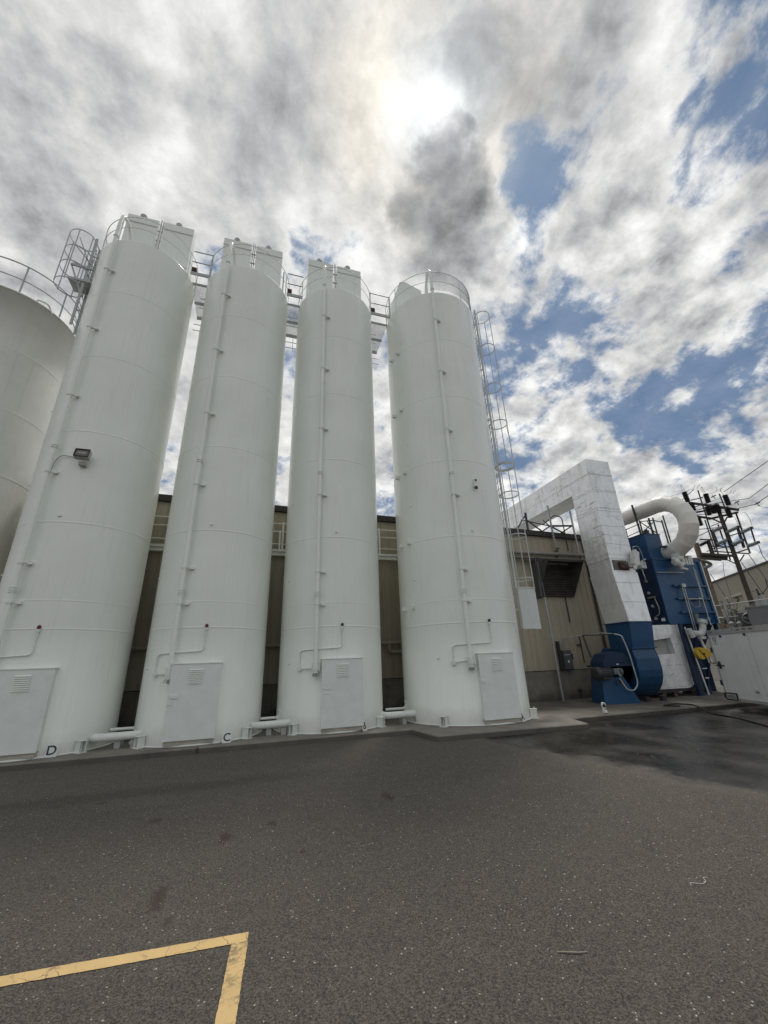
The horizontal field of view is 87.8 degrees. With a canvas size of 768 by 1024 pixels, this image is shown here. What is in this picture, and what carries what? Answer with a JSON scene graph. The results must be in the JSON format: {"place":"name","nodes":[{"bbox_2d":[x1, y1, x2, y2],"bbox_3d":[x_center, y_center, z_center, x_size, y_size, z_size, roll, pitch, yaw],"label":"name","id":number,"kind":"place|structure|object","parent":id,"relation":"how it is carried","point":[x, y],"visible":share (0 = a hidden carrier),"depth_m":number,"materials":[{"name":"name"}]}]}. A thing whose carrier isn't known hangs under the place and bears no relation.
{"place":"outdoors","nodes":[
{"label":"outdoors","id":0,"kind":"place"},
{"bbox_2d":[117,494,609,731],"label":"industrial building","id":1,"kind":"structure","parent":0,"point":[579,613],"depth_m":15.33,"materials":[{"name":"beige metal"}]},
{"bbox_2d":[131,641,401,653],"bbox_3d":[-4.452,4.419,12.655,11.400,0.425,0.145,4,-22,-17],"label":"wall pipe","id":2,"kind":"object","parent":1,"relation":"attached to","point":[387,643],"depth_m":13.96,"materials":[{"name":"white metal"}]},
{"bbox_2d":[149,515,397,560],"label":"wall walkway","id":3,"kind":"object","parent":1,"relation":"attached to","point":[153,547],"depth_m":14.17,"materials":[{"name":"white paint"}]},
{"bbox_2d":[518,505,579,552],"bbox_3d":[7.191,0.947,18.572,2.975,2.220,1.324,4,-22,-17],"label":"scaffold","id":4,"kind":"object","parent":1,"relation":"on","point":[550,525],"visible":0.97,"depth_m":18.20,"materials":[{"name":"metal"}]},
{"bbox_2d":[530,559,583,598],"bbox_3d":[7.436,2.770,16.852,1.960,1.620,0.970,4,-22,-17],"label":"vent hood","id":5,"kind":"object","parent":1,"relation":"attached to","point":[550,576],"visible":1,"depth_m":17.17,"materials":[{"name":"metal"}]},
{"bbox_2d":[555,633,598,670],"bbox_3d":[7.879,5.540,15.812,1.869,1.335,0.443,-12,-23,24],"label":"disconnect box","id":6,"kind":"object","parent":1,"relation":"attached to","point":[565,657],"visible":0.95,"depth_m":15.94,"materials":[{"name":"metal"}]},
{"bbox_2d":[0,682,762,771],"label":"concrete slab","id":7,"kind":"structure","parent":0,"point":[565,715],"depth_m":9.81,"materials":[{"name":"grey concrete"}]},
{"bbox_2d":[0,256,79,581],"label":"storage tank","id":8,"kind":"object","parent":7,"relation":"on","point":[37,338],"visible":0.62,"depth_m":12.47,"materials":[{"name":"white metal"}]},
{"bbox_2d":[0,213,197,762],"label":"silo","id":9,"kind":"object","parent":7,"relation":"on","point":[71,582],"visible":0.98,"depth_m":10.29,"materials":[{"name":"white paint"}]},
{"bbox_2d":[0,668,59,760],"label":"door","id":10,"kind":"structure","parent":9,"relation":"in","point":[25,694],"depth_m":8.24,"materials":[{"name":"white paint"}]},
{"bbox_2d":[44,743,58,757],"bbox_3d":[-6.919,4.965,8.301,0.200,0.242,0.059,9,-23,-28],"label":"letter placard","id":11,"kind":"object","parent":9,"relation":"attached to","point":[51,750],"visible":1,"depth_m":8.30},
{"bbox_2d":[51,448,91,469],"bbox_3d":[-7.957,-1.323,10.114,0.874,0.560,0.403,4,-22,-17],"label":"floodlight","id":12,"kind":"object","parent":9,"relation":"on","point":[82,454],"visible":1,"depth_m":10.13,"materials":[{"name":"metal"}]},
{"bbox_2d":[53,228,100,334],"bbox_3d":[-10.289,-7.688,13.298,1.045,3.870,0.810,4,-22,-17],"label":"caged ladder","id":13,"kind":"object","parent":9,"relation":"attached to","point":[87,277],"visible":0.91,"depth_m":13.37,"materials":[{"name":"grey metal"}]},
{"bbox_2d":[67,237,93,295],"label":"access platform","id":14,"kind":"structure","parent":13,"relation":"attached to","point":[76,286],"depth_m":13.32,"materials":[{"name":"grey metal"}]},
{"bbox_2d":[89,726,141,748],"bbox_3d":[-6.080,5.155,9.288,1.275,0.530,0.705,4,-22,-17],"label":"base pipe","id":15,"kind":"object","parent":7,"relation":"on","point":[118,738],"visible":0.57,"depth_m":9.00,"materials":[{"name":"white metal"}]},
{"bbox_2d":[128,237,288,748],"bbox_3d":[-5.051,-2.778,13.417,3.106,18.205,3.161,4,-22,-17],"label":"silo","id":16,"kind":"object","parent":7,"relation":"on","point":[202,678],"visible":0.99,"depth_m":11.02,"materials":[{"name":"white paint"}]},
{"bbox_2d":[161,662,222,746],"bbox_3d":[-4.422,4.414,9.262,1.104,1.702,0.375,4,-22,-17],"label":"door","id":17,"kind":"structure","parent":16,"relation":"in","point":[193,693],"depth_m":9.12,"materials":[{"name":"white paint"}]},
{"bbox_2d":[190,251,213,330],"bbox_3d":[-7.054,-8.485,15.589,0.840,1.950,2.116,4,-22,-17],"label":"catwalk","id":18,"kind":"object","parent":16,"relation":"attached to","point":[193,271],"visible":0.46,"depth_m":15.02,"materials":[{"name":"grey metal"}]},
{"bbox_2d":[222,732,231,742],"bbox_3d":[-3.613,5.185,9.169,0.190,0.213,0.053,7,-22,-22],"label":"letter placard","id":19,"kind":"object","parent":16,"relation":"attached to","point":[226,737],"visible":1,"depth_m":9.16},
{"bbox_2d":[282,272,303,350],"bbox_3d":[-3.843,-8.239,16.558,0.811,1.950,2.142,3,-21,-15],"label":"catwalk","id":20,"kind":"object","parent":16,"relation":"attached to","point":[290,306],"visible":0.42,"depth_m":16.32,"materials":[{"name":"grey metal"}]},
{"bbox_2d":[250,709,290,735],"bbox_3d":[-2.870,5.399,10.252,1.155,0.530,0.705,4,-22,-17],"label":"base pipe","id":21,"kind":"object","parent":7,"relation":"on","point":[276,723],"visible":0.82,"depth_m":9.96,"materials":[{"name":"white metal"}]},
{"bbox_2d":[273,258,385,735],"bbox_3d":[-1.820,-2.529,14.397,3.106,18.205,3.142,4,-22,-17],"label":"silo","id":22,"kind":"object","parent":7,"relation":"on","point":[330,675],"visible":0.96,"depth_m":11.99,"materials":[{"name":"white paint"}]},
{"bbox_2d":[320,657,363,732],"bbox_3d":[-1.096,4.670,10.270,1.104,1.702,0.356,4,-22,-17],"label":"door","id":23,"kind":"structure","parent":22,"relation":"in","point":[341,678],"depth_m":10.12,"materials":[{"name":"white paint"}]},
{"bbox_2d":[369,292,390,364],"bbox_3d":[-0.459,-7.984,17.571,1.050,1.950,2.116,4,-22,-17],"label":"catwalk","id":24,"kind":"object","parent":22,"relation":"attached to","point":[378,339],"visible":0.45,"depth_m":17.06,"materials":[{"name":"grey metal"}]},
{"bbox_2d":[362,720,366,730],"bbox_3d":[-0.501,5.406,10.087,0.065,0.231,0.170,-16,-24,32],"label":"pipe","id":25,"kind":"object","parent":7,"relation":"on","point":[364,727],"visible":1,"depth_m":10.08,"materials":[{"name":"white metal"}]},
{"bbox_2d":[381,700,416,723],"bbox_3d":[0.497,5.654,11.264,1.305,0.530,0.705,4,-22,-17],"label":"base pipe","id":26,"kind":"object","parent":7,"relation":"on","point":[401,715],"visible":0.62,"depth_m":10.97,"materials":[{"name":"white metal"}]},
{"bbox_2d":[385,270,538,726],"bbox_3d":[2.139,-2.003,14.870,3.830,17.280,3.835,4,-22,-17],"label":"silo","id":27,"kind":"object","parent":7,"relation":"on","point":[462,662],"visible":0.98,"depth_m":12.36,"materials":[{"name":"white paint"}]},
{"bbox_2d":[475,652,521,723],"bbox_3d":[3.008,4.651,10.626,1.104,1.702,0.375,4,-22,-17],"label":"door","id":28,"kind":"structure","parent":27,"relation":"in","point":[500,703],"depth_m":10.48,"materials":[{"name":"white paint"}]},
{"bbox_2d":[472,310,541,629],"bbox_3d":[4.470,-2.478,15.338,1.111,13.465,0.710,4,-22,-17],"label":"caged ladder","id":29,"kind":"object","parent":27,"relation":"attached to","point":[527,609],"visible":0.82,"depth_m":14.29,"materials":[{"name":"metal"}]},
{"bbox_2d":[523,558,564,700],"bbox_3d":[6.391,4.568,16.086,0.726,5.550,0.139,-2,-21,0],"label":"support post","id":30,"kind":"object","parent":7,"relation":"on","point":[554,651],"visible":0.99,"depth_m":15.84,"materials":[{"name":"metal"}]},
{"bbox_2d":[507,548,585,561],"bbox_3d":[6.821,1.808,17.346,4.850,0.570,0.205,4,-22,-17],"label":"pipe run","id":31,"kind":"object","parent":30,"relation":"attached to","point":[558,553],"visible":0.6,"depth_m":17.36,"materials":[{"name":"metal"}]},
{"bbox_2d":[587,621,666,704],"bbox_3d":[8.457,5.569,14.904,2.960,2.700,1.939,4,-22,-17],"label":"blue fan","id":32,"kind":"object","parent":7,"relation":"on","point":[611,665],"visible":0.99,"depth_m":14.27},
{"bbox_2d":[501,459,650,623],"bbox_3d":[8.258,2.293,19.695,1.247,6.820,8.180,4,-22,-17],"label":"exhaust duct","id":33,"kind":"object","parent":32,"relation":"on","point":[585,489],"visible":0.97,"depth_m":16.61,"materials":[{"name":"metal"}]},
{"bbox_2d":[618,546,646,582],"bbox_3d":[10.184,2.092,15.965,1.893,1.367,0.480,9,-23,-27],"label":"damper actuator","id":34,"kind":"object","parent":33,"relation":"attached to","point":[636,562],"visible":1,"depth_m":15.79,"materials":[{"name":"white metal"}]},
{"bbox_2d":[582,632,637,690],"bbox_3d":[8.143,5.352,14.392,1.429,2.001,1.287,4,-22,-17],"label":"cable conduit","id":35,"kind":"object","parent":32,"relation":"attached to","point":[602,633],"visible":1,"depth_m":14.22,"materials":[{"name":"metal"}]},
{"bbox_2d":[629,533,719,695],"bbox_3d":[12.602,4.221,17.168,2.858,6.530,1.760,4,-22,-17],"label":"filter unit","id":36,"kind":"object","parent":7,"relation":"on","point":[681,599],"visible":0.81,"depth_m":16.81,"materials":[{"name":"blue paint"}]},
{"bbox_2d":[570,495,699,558],"bbox_3d":[11.770,1.601,20.108,0.900,2.914,7.990,4,-22,-17],"label":"curved pipe","id":37,"kind":"object","parent":36,"relation":"attached to","point":[683,542],"visible":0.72,"depth_m":17.10,"materials":[{"name":"metal"}]},
{"bbox_2d":[660,546,693,569],"bbox_3d":[12.595,1.929,17.120,1.279,1.237,0.570,4,-22,-17],"label":"damper actuator","id":38,"kind":"object","parent":37,"relation":"attached to","point":[679,561],"visible":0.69,"depth_m":16.85,"materials":[{"name":"metal"}]},
{"bbox_2d":[626,515,670,550],"bbox_3d":[11.651,1.206,18.252,2.936,2.201,1.145,4,-22,-17],"label":"guard rail","id":39,"kind":"object","parent":36,"relation":"on","point":[646,530],"visible":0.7,"depth_m":18.06,"materials":[{"name":"metal"}]},
{"bbox_2d":[686,618,706,638],"bbox_3d":[12.460,4.636,15.837,1.058,0.785,0.340,4,-22,-17],"label":"rotary valve","id":40,"kind":"object","parent":36,"relation":"attached to","point":[700,633],"visible":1,"depth_m":15.71,"materials":[{"name":"white metal"}]},
{"bbox_2d":[693,647,710,658],"bbox_3d":[12.456,5.516,15.582,0.740,0.433,0.180,4,-22,-17],"label":"belt guard","id":41,"kind":"object","parent":36,"relation":"attached to","point":[701,653],"visible":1,"depth_m":15.53,"materials":[{"name":"yellow paint"}]},
{"bbox_2d":[692,558,712,569],"bbox_3d":[14.581,2.423,18.363,1.553,0.633,0.218,4,-22,-17],"label":"hoop pipe","id":42,"kind":"object","parent":36,"relation":"attached to","point":[710,564],"visible":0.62,"depth_m":18.41,"materials":[{"name":"metal"}]},
{"bbox_2d":[652,625,702,696],"bbox_3d":[11.008,5.883,15.882,2.600,2.615,0.900,4,-22,-17],"label":"return duct","id":43,"kind":"object","parent":7,"relation":"on","point":[677,675],"visible":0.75,"depth_m":15.52,"materials":[{"name":"grey metal"}]},
{"bbox_2d":[0,662,767,1023],"bbox_3d":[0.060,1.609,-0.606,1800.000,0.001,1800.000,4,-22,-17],"label":"asphalt yard","id":44,"kind":"structure","parent":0,"point":[538,822],"depth_m":3.38,"materials":[{"name":"grey asphalt"}]},
{"bbox_2d":[0,932,248,1023],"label":"yellow line","id":45,"kind":"object","parent":44,"relation":"on","point":[226,1013],"visible":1,"depth_m":2.49,"materials":[{"name":"paint"}]},
{"bbox_2d":[1,745,750,1022],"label":"loose grit","id":46,"kind":"object","parent":44,"relation":"on","point":[398,911],"visible":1,"depth_m":3.08,"materials":[{"name":"grey gravel"}]},
{"bbox_2d":[557,951,586,952],"bbox_3d":[1.162,2.716,2.462,0.183,0.008,0.016,-3,-21,3],"label":"twig","id":47,"kind":"object","parent":44,"relation":"on","point":[571,952],"visible":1,"depth_m":2.46,"materials":[{"name":"beige wood"}]},
{"bbox_2d":[694,543,726,628],"bbox_3d":[23.129,6.563,27.758,0.480,9.121,0.480,4,-22,-17],"label":"utility pole","id":48,"kind":"object","parent":44,"relation":"on","point":[697,548],"visible":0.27,"depth_m":28.06,"materials":[{"name":"brown wood"}]},
{"bbox_2d":[663,703,767,726],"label":"garden hose","id":49,"kind":"object","parent":44,"relation":"on","point":[672,705],"visible":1,"depth_m":11.53,"materials":[{"name":"black rubber"}]},
{"bbox_2d":[716,597,744,627],"bbox_3d":[15.798,5.770,17.674,1.241,4.007,1.038,-16,-25,33],"label":"bush","id":50,"kind":"object","parent":44,"relation":"on","point":[726,620],"visible":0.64,"depth_m":18.10,"materials":[{"name":"green plant"}]},
{"bbox_2d":[705,560,767,661],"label":"building","id":51,"kind":"structure","parent":44,"relation":"on","point":[735,585],"depth_m":46.97,"materials":[{"name":"metal"}]},
{"bbox_2d":[717,512,755,605],"bbox_3d":[24.113,4.980,26.562,0.340,11.170,0.340,4,-22,-17],"label":"utility pole","id":52,"kind":"object","parent":44,"relation":"on","point":[740,570],"visible":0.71,"depth_m":27.01,"materials":[{"name":"brown wood"}]},
{"bbox_2d":[673,486,767,563],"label":"switch gear frame","id":53,"kind":"object","parent":52,"relation":"attached to","point":[708,509],"visible":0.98,"depth_m":28.08,"materials":[{"name":"black metal"}]},
{"bbox_2d":[713,484,767,503],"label":"power line","id":54,"kind":"object","parent":53,"relation":"attached to","point":[746,498],"visible":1,"depth_m":27.61,"materials":[{"name":"metal"}]},
{"bbox_2d":[724,461,767,491],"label":"power line","id":55,"kind":"object","parent":53,"relation":"attached to","point":[745,476],"visible":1,"depth_m":27.08,"materials":[{"name":"metal"}]},
{"bbox_2d":[741,562,763,594],"bbox_3d":[24.026,4.299,26.035,0.047,2.363,1.325,-9,-22,18],"label":"power line","id":56,"kind":"object","parent":53,"relation":"attached to","point":[752,578],"visible":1,"depth_m":25.96,"materials":[{"name":"metal"}]},
{"bbox_2d":[706,624,767,704],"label":"metal container","id":57,"kind":"object","parent":44,"relation":"on","point":[740,654],"visible":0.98,"depth_m":11.83,"materials":[{"name":"white metal"}]},
{"bbox_2d":[715,598,767,627],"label":"chain link fence","id":58,"kind":"object","parent":44,"relation":"on","point":[725,610],"visible":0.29,"depth_m":17.80,"materials":[{"name":"grey metal"}]},
{"bbox_2d":[737,612,751,626],"bbox_3d":[15.679,5.835,16.649,0.620,3.170,0.799,-19,-26,37],"label":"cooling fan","id":59,"kind":"object","parent":44,"relation":"on","point":[744,619],"visible":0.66,"depth_m":16.95},
{"bbox_2d":[744,605,767,625],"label":"grey cabinet","id":60,"kind":"object","parent":44,"relation":"on","point":[757,614],"visible":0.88,"depth_m":15.80,"materials":[{"name":"grey metal"}]},
{"bbox_2d":[749,579,767,604],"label":"transformer","id":61,"kind":"object","parent":44,"relation":"on","point":[760,596],"visible":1,"depth_m":18.63,"materials":[{"name":"metal"}]},
{"bbox_2d":[0,0,767,580],"label":"sky","id":62,"kind":"structure","parent":0,"point":[592,175],"materials":[{"name":"white"}]},
{"bbox_2d":[601,702,607,712],"bbox_3d":[6.409,5.672,11.556,0.140,0.290,0.130,4,-22,-17],"label":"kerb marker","id":63,"kind":"object","parent":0,"point":[603,704],"visible":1,"depth_m":11.58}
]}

